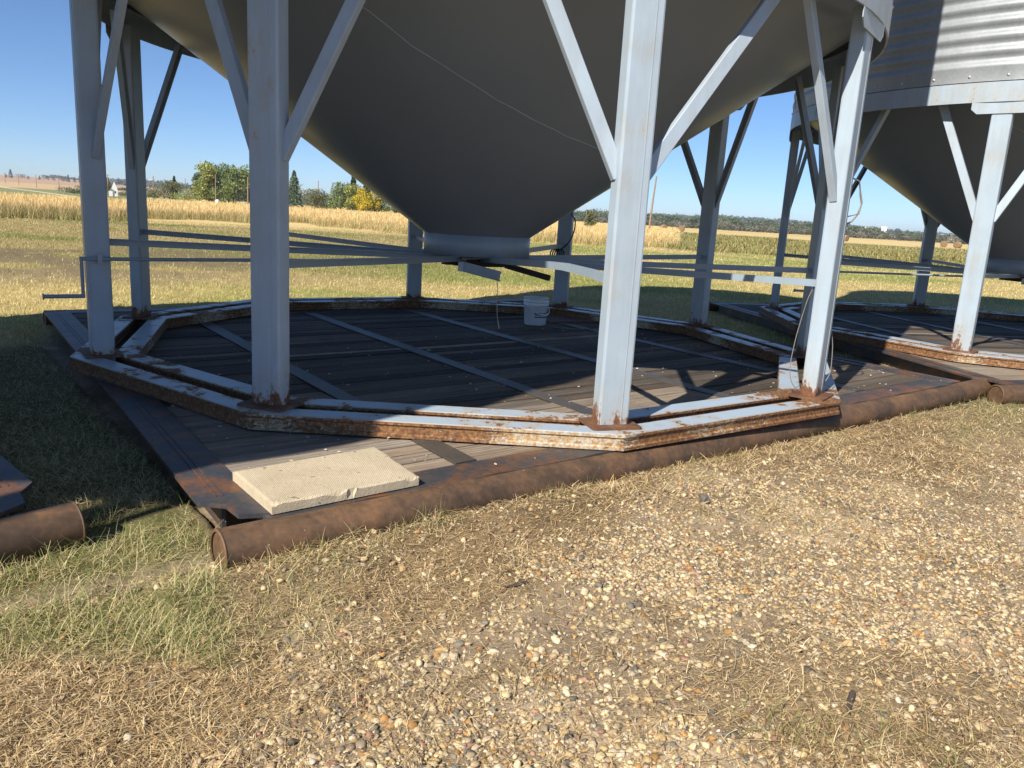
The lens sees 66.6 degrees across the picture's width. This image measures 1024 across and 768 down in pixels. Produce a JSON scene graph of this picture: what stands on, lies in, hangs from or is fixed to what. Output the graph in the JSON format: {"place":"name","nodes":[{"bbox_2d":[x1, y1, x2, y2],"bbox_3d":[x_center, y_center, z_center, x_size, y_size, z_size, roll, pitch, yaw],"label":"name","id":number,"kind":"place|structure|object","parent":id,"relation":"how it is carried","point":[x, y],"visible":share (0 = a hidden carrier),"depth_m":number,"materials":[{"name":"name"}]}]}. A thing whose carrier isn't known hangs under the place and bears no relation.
{"place":"outdoors","nodes":[
{"label":"outdoors","id":0,"kind":"place"},
{"bbox_2d":[0,199,685,247],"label":"tall dry grass","id":1,"kind":"structure","parent":0,"point":[8,210],"depth_m":50.39,"materials":[{"name":"beige plant"}]},
{"bbox_2d":[0,0,951,233],"label":"sky","id":2,"kind":"structure","parent":0,"point":[200,121],"materials":[{"name":"blue"}]},
{"bbox_2d":[0,175,1023,767],"bbox_3d":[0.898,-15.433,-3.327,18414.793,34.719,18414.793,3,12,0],"label":"ground","id":3,"kind":"structure","parent":0,"point":[58,349],"depth_m":3.34,"materials":[{"name":"beige gravel"}]},
{"bbox_2d":[0,455,85,566],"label":"skid platform","id":4,"kind":"structure","parent":3,"relation":"on","point":[23,534],"depth_m":3.27,"materials":[{"name":"metal"}]},
{"bbox_2d":[56,185,108,194],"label":"hedge shrub","id":5,"kind":"object","parent":3,"relation":"on","point":[75,190],"visible":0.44,"depth_m":226.31,"materials":[{"name":"green plant"}]},
{"bbox_2d":[109,180,117,195],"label":"farmhouse","id":6,"kind":"object","parent":3,"relation":"on","point":[113,191],"visible":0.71,"depth_m":290.77,"materials":[{"name":"white"}]},
{"bbox_2d":[117,187,125,196],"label":"broadleaf shrub","id":7,"kind":"object","parent":3,"relation":"on","point":[121,189],"visible":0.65,"depth_m":301.67,"materials":[{"name":"green plant"}]},
{"bbox_2d":[146,180,186,200],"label":"broadleaf tree","id":8,"kind":"object","parent":3,"relation":"on","point":[175,184],"visible":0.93,"depth_m":199.78,"materials":[{"name":"green plant"}]},
{"bbox_2d":[168,176,177,199],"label":"spruce tree","id":9,"kind":"object","parent":3,"relation":"on","point":[174,179],"visible":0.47,"depth_m":202.37,"materials":[{"name":"green plant"}]},
{"bbox_2d":[168,189,205,200],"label":"broadleaf shrub","id":10,"kind":"object","parent":3,"relation":"on","point":[191,197],"visible":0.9,"depth_m":196.44,"materials":[{"name":"green plant"}]},
{"bbox_2d":[189,172,206,200],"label":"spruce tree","id":11,"kind":"object","parent":3,"relation":"on","point":[195,177],"visible":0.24,"depth_m":202.02,"materials":[{"name":"green plant"}]},
{"bbox_2d":[77,177,323,200],"bbox_3d":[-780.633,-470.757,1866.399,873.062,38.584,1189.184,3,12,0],"label":"hill wood","id":12,"kind":"object","parent":3,"relation":"on","point":[149,183],"visible":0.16,"depth_m":1380.47,"materials":[{"name":"green plant"}]},
{"bbox_2d":[191,160,220,201],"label":"poplar tree","id":13,"kind":"object","parent":3,"relation":"on","point":[207,171],"visible":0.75,"depth_m":197.11,"materials":[{"name":"green plant"}]},
{"bbox_2d":[204,162,249,202],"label":"poplar tree","id":14,"kind":"object","parent":3,"relation":"on","point":[230,182],"visible":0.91,"depth_m":198.03,"materials":[{"name":"green plant"}]},
{"bbox_2d":[241,174,249,202],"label":"poplar tree","id":15,"kind":"object","parent":3,"relation":"on","point":[246,192],"visible":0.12,"depth_m":207.71,"materials":[{"name":"green plant"}]},
{"bbox_2d":[247,177,248,203],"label":"utility pole","id":16,"kind":"object","parent":3,"relation":"on","point":[247,192],"visible":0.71,"depth_m":195.07,"materials":[{"name":"brown wood"}]},
{"bbox_2d":[289,170,306,207],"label":"spruce tree","id":17,"kind":"object","parent":3,"relation":"on","point":[295,199],"visible":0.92,"depth_m":194.08,"materials":[{"name":"green plant"}]},
{"bbox_2d":[298,188,328,207],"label":"broadleaf tree","id":18,"kind":"object","parent":3,"relation":"on","point":[314,197],"visible":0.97,"depth_m":184.16,"materials":[{"name":"green plant"}]},
{"bbox_2d":[310,194,336,208],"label":"broadleaf shrub","id":19,"kind":"object","parent":3,"relation":"on","point":[322,205],"visible":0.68,"depth_m":184.58,"materials":[{"name":"green plant"}]},
{"bbox_2d":[324,181,350,209],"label":"poplar tree","id":20,"kind":"object","parent":3,"relation":"on","point":[340,199],"visible":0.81,"depth_m":181.80,"materials":[{"name":"green plant"}]},
{"bbox_2d":[0,192,682,246],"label":"wheat crop","id":21,"kind":"object","parent":3,"relation":"on","point":[652,232],"visible":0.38,"depth_m":73.06,"materials":[{"name":"beige plant"}]},
{"bbox_2d":[347,176,357,210],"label":"spruce tree","id":22,"kind":"object","parent":3,"relation":"on","point":[353,180],"visible":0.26,"depth_m":198.72,"materials":[{"name":"green plant"}]},
{"bbox_2d":[343,183,364,210],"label":"poplar tree","id":23,"kind":"object","parent":3,"relation":"on","point":[352,190],"visible":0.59,"depth_m":180.46,"materials":[{"name":"green plant"}]},
{"bbox_2d":[351,187,372,210],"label":"golden tree","id":24,"kind":"object","parent":3,"relation":"on","point":[363,201],"visible":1,"depth_m":177.14,"materials":[{"name":"yellow plant"}]},
{"bbox_2d":[361,185,373,211],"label":"spruce tree","id":25,"kind":"object","parent":3,"relation":"on","point":[368,191],"visible":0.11,"depth_m":199.03,"materials":[{"name":"green plant"}]},
{"bbox_2d":[368,192,383,211],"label":"golden tree","id":26,"kind":"object","parent":3,"relation":"on","point":[377,203],"visible":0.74,"depth_m":179.07,"materials":[{"name":"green plant"}]},
{"bbox_2d":[375,198,392,212],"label":"poplar tree","id":27,"kind":"object","parent":3,"relation":"on","point":[384,208],"visible":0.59,"depth_m":181.06,"materials":[{"name":"green plant"}]},
{"bbox_2d":[0,348,1023,767],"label":"dry thatch","id":28,"kind":"object","parent":3,"relation":"on","point":[28,754],"visible":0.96,"depth_m":2.59,"materials":[{"name":"beige plant"}]},
{"bbox_2d":[0,400,1023,767],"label":"straw stems","id":29,"kind":"object","parent":28,"relation":"on","point":[472,658],"visible":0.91,"depth_m":2.56,"materials":[{"name":"beige plant"}]},
{"bbox_2d":[0,338,1023,580],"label":"dry thatch","id":30,"kind":"object","parent":3,"relation":"on","point":[744,488],"visible":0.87,"depth_m":4.68,"materials":[{"name":"beige plant"}]},
{"bbox_2d":[500,581,527,588],"bbox_3d":[0.010,0.821,3.183,0.124,0.023,0.024,-3,14,-26],"label":"twig","id":31,"kind":"object","parent":3,"relation":"on","point":[521,583],"visible":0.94,"depth_m":3.18,"materials":[{"name":"brown wood"}]},
{"bbox_2d":[43,299,994,570],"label":"skid platform","id":32,"kind":"structure","parent":3,"relation":"on","point":[553,371],"depth_m":6.04,"materials":[{"name":"metal"}]},
{"bbox_2d":[233,447,418,514],"bbox_3d":[-0.890,0.451,3.810,0.810,0.048,0.538,-7,16,-39],"label":"concrete slab","id":33,"kind":"object","parent":32,"relation":"on","point":[295,485],"depth_m":3.71,"materials":[{"name":"beige concrete"}]},
{"bbox_2d":[42,0,893,450],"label":"grain bin","id":34,"kind":"object","parent":32,"relation":"on","point":[476,136],"visible":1,"depth_m":5.53,"materials":[{"name":"metal"}]},
{"bbox_2d":[497,276,499,328],"bbox_3d":[-0.123,-0.749,7.154,0.050,0.484,0.012,3,12,0],"label":"hanging twine","id":35,"kind":"object","parent":34,"relation":"hanging from","point":[497,310],"visible":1,"depth_m":7.17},
{"bbox_2d":[550,212,575,254],"bbox_3d":[0.708,-2.041,10.604,0.324,0.730,0.149,-2,13,-24],"label":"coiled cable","id":36,"kind":"object","parent":34,"relation":"hanging from","point":[558,249],"visible":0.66,"depth_m":10.64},
{"bbox_2d":[789,287,813,390],"bbox_3d":[2.220,-0.343,5.893,0.193,0.823,0.098,-4,14,-32],"label":"dangling wire","id":37,"kind":"object","parent":34,"relation":"hanging from","point":[795,338],"visible":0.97,"depth_m":5.90,"materials":[{"name":"grey metal"}]},
{"bbox_2d":[824,329,832,382],"bbox_3d":[2.448,-0.222,6.016,0.076,0.503,0.018,-1,13,-20],"label":"wire stub","id":38,"kind":"object","parent":34,"relation":"attached to","point":[832,356],"visible":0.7,"depth_m":6.03,"materials":[{"name":"grey metal"}]},
{"bbox_2d":[847,178,862,224],"bbox_3d":[2.551,-1.355,5.832,0.192,0.371,0.030,-3,14,-26],"label":"wire loop","id":39,"kind":"object","parent":34,"relation":"attached to","point":[861,203],"visible":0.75,"depth_m":5.86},
{"bbox_2d":[524,296,549,325],"bbox_3d":[0.305,-0.920,9.813,0.342,0.342,0.343,6,12,12],"label":"bucket","id":40,"kind":"object","parent":32,"relation":"on","point":[536,308],"visible":1,"depth_m":9.71,"materials":[{"name":"white plastic"}]},
{"bbox_2d":[546,314,594,322],"bbox_3d":[0.708,-0.891,10.561,0.672,0.018,0.846,0,13,-16],"label":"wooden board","id":41,"kind":"object","parent":32,"relation":"on","point":[550,318],"visible":0.57,"depth_m":10.36,"materials":[{"name":"brown wood"}]},
{"bbox_2d":[553,326,598,329],"bbox_3d":[0.801,-0.686,9.637,0.584,0.016,0.123,2,12,-6],"label":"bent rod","id":42,"kind":"object","parent":32,"relation":"on","point":[576,328],"visible":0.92,"depth_m":9.62,"materials":[{"name":"grey metal"}]},
{"bbox_2d":[584,209,597,226],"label":"lone tree","id":43,"kind":"object","parent":3,"relation":"on","point":[590,218],"visible":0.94,"depth_m":116.81,"materials":[{"name":"green plant"}]},
{"bbox_2d":[264,392,993,567],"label":"grass","id":44,"kind":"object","parent":3,"relation":"on","point":[524,498],"visible":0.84,"depth_m":3.73,"materials":[{"name":"plant"}]},
{"bbox_2d":[648,176,656,228],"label":"utility pole","id":45,"kind":"object","parent":3,"relation":"on","point":[652,203],"visible":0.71,"depth_m":145.77,"materials":[{"name":"grey wood"}]},
{"bbox_2d":[678,226,684,231],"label":"hay bale","id":46,"kind":"object","parent":3,"relation":"on","point":[681,228],"visible":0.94,"depth_m":199.98,"materials":[{"name":"plant"}]},
{"bbox_2d":[574,211,873,228],"bbox_3d":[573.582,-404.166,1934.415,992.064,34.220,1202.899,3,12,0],"label":"hill wood","id":47,"kind":"object","parent":3,"relation":"on","point":[743,219],"visible":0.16,"depth_m":1572.53,"materials":[{"name":"green plant"}]},
{"bbox_2d":[574,208,880,237],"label":"aspen wood","id":48,"kind":"object","parent":3,"relation":"on","point":[695,220],"visible":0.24,"depth_m":480.12,"materials":[{"name":"green plant"}]},
{"bbox_2d":[574,215,966,243],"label":"willow scrub","id":49,"kind":"object","parent":3,"relation":"on","point":[729,226],"visible":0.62,"depth_m":408.41,"materials":[{"name":"green plant"}]},
{"bbox_2d":[667,232,967,267],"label":"weedy growth","id":50,"kind":"object","parent":3,"relation":"on","point":[751,245],"visible":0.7,"depth_m":68.63,"materials":[{"name":"plant"}]},
{"bbox_2d":[846,690,855,717],"bbox_3d":[1.087,1.026,2.505,0.022,0.031,0.125,10,14,29],"label":"stick","id":51,"kind":"object","parent":3,"relation":"on","point":[851,696],"visible":0.98,"depth_m":2.51,"materials":[{"name":"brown wood"}]},
{"bbox_2d":[703,662,1022,767],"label":"corner weeds","id":52,"kind":"object","parent":3,"relation":"on","point":[847,738],"visible":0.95,"depth_m":2.33,"materials":[{"name":"beige plant"}]},
{"bbox_2d":[708,302,1023,404],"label":"skid platform","id":53,"kind":"structure","parent":3,"relation":"on","point":[998,335],"depth_m":11.03,"materials":[{"name":"metal"}]},
{"bbox_2d":[759,0,1023,368],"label":"grain bin","id":54,"kind":"object","parent":53,"relation":"on","point":[941,138],"visible":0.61,"depth_m":9.15,"materials":[{"name":"metal"}]},
{"bbox_2d":[878,227,954,235],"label":"hill wood","id":55,"kind":"object","parent":3,"relation":"on","point":[897,230],"visible":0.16,"depth_m":1818.75,"materials":[{"name":"green plant"}]},
{"bbox_2d":[878,230,960,241],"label":"aspen wood","id":56,"kind":"object","parent":3,"relation":"on","point":[900,232],"visible":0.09,"depth_m":436.59,"materials":[{"name":"green plant"}]},
{"bbox_2d":[940,241,947,246],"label":"hay bale","id":57,"kind":"object","parent":3,"relation":"on","point":[943,243],"visible":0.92,"depth_m":191.19,"materials":[{"name":"plant"}]},
{"bbox_2d":[953,242,961,247],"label":"hay bale","id":58,"kind":"object","parent":3,"relation":"on","point":[957,244],"visible":0.97,"depth_m":185.45,"materials":[{"name":"plant"}]},
{"bbox_2d":[0,537,1023,767],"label":"gravel","id":59,"kind":"structure","parent":0,"point":[466,742],"depth_m":2.48,"materials":[{"name":"beige gravel"}]},
{"bbox_2d":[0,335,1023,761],"bbox_3d":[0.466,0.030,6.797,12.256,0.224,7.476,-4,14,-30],"label":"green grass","id":60,"kind":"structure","parent":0,"point":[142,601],"depth_m":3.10,"materials":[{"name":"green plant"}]},
{"bbox_2d":[0,217,1023,355],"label":"lawn grass","id":61,"kind":"structure","parent":0,"point":[400,281],"depth_m":18.40,"materials":[{"name":"plant"}]},
{"bbox_2d":[4,402,1023,692],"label":"gravel","id":62,"kind":"structure","parent":0,"point":[916,582],"depth_m":3.58,"materials":[{"name":"beige gravel"}]},
{"bbox_2d":[699,493,709,503],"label":"pebble","id":63,"kind":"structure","parent":62,"relation":"on","point":[703,497],"depth_m":4.27,"materials":[{"name":"grey stone"}]}
]}

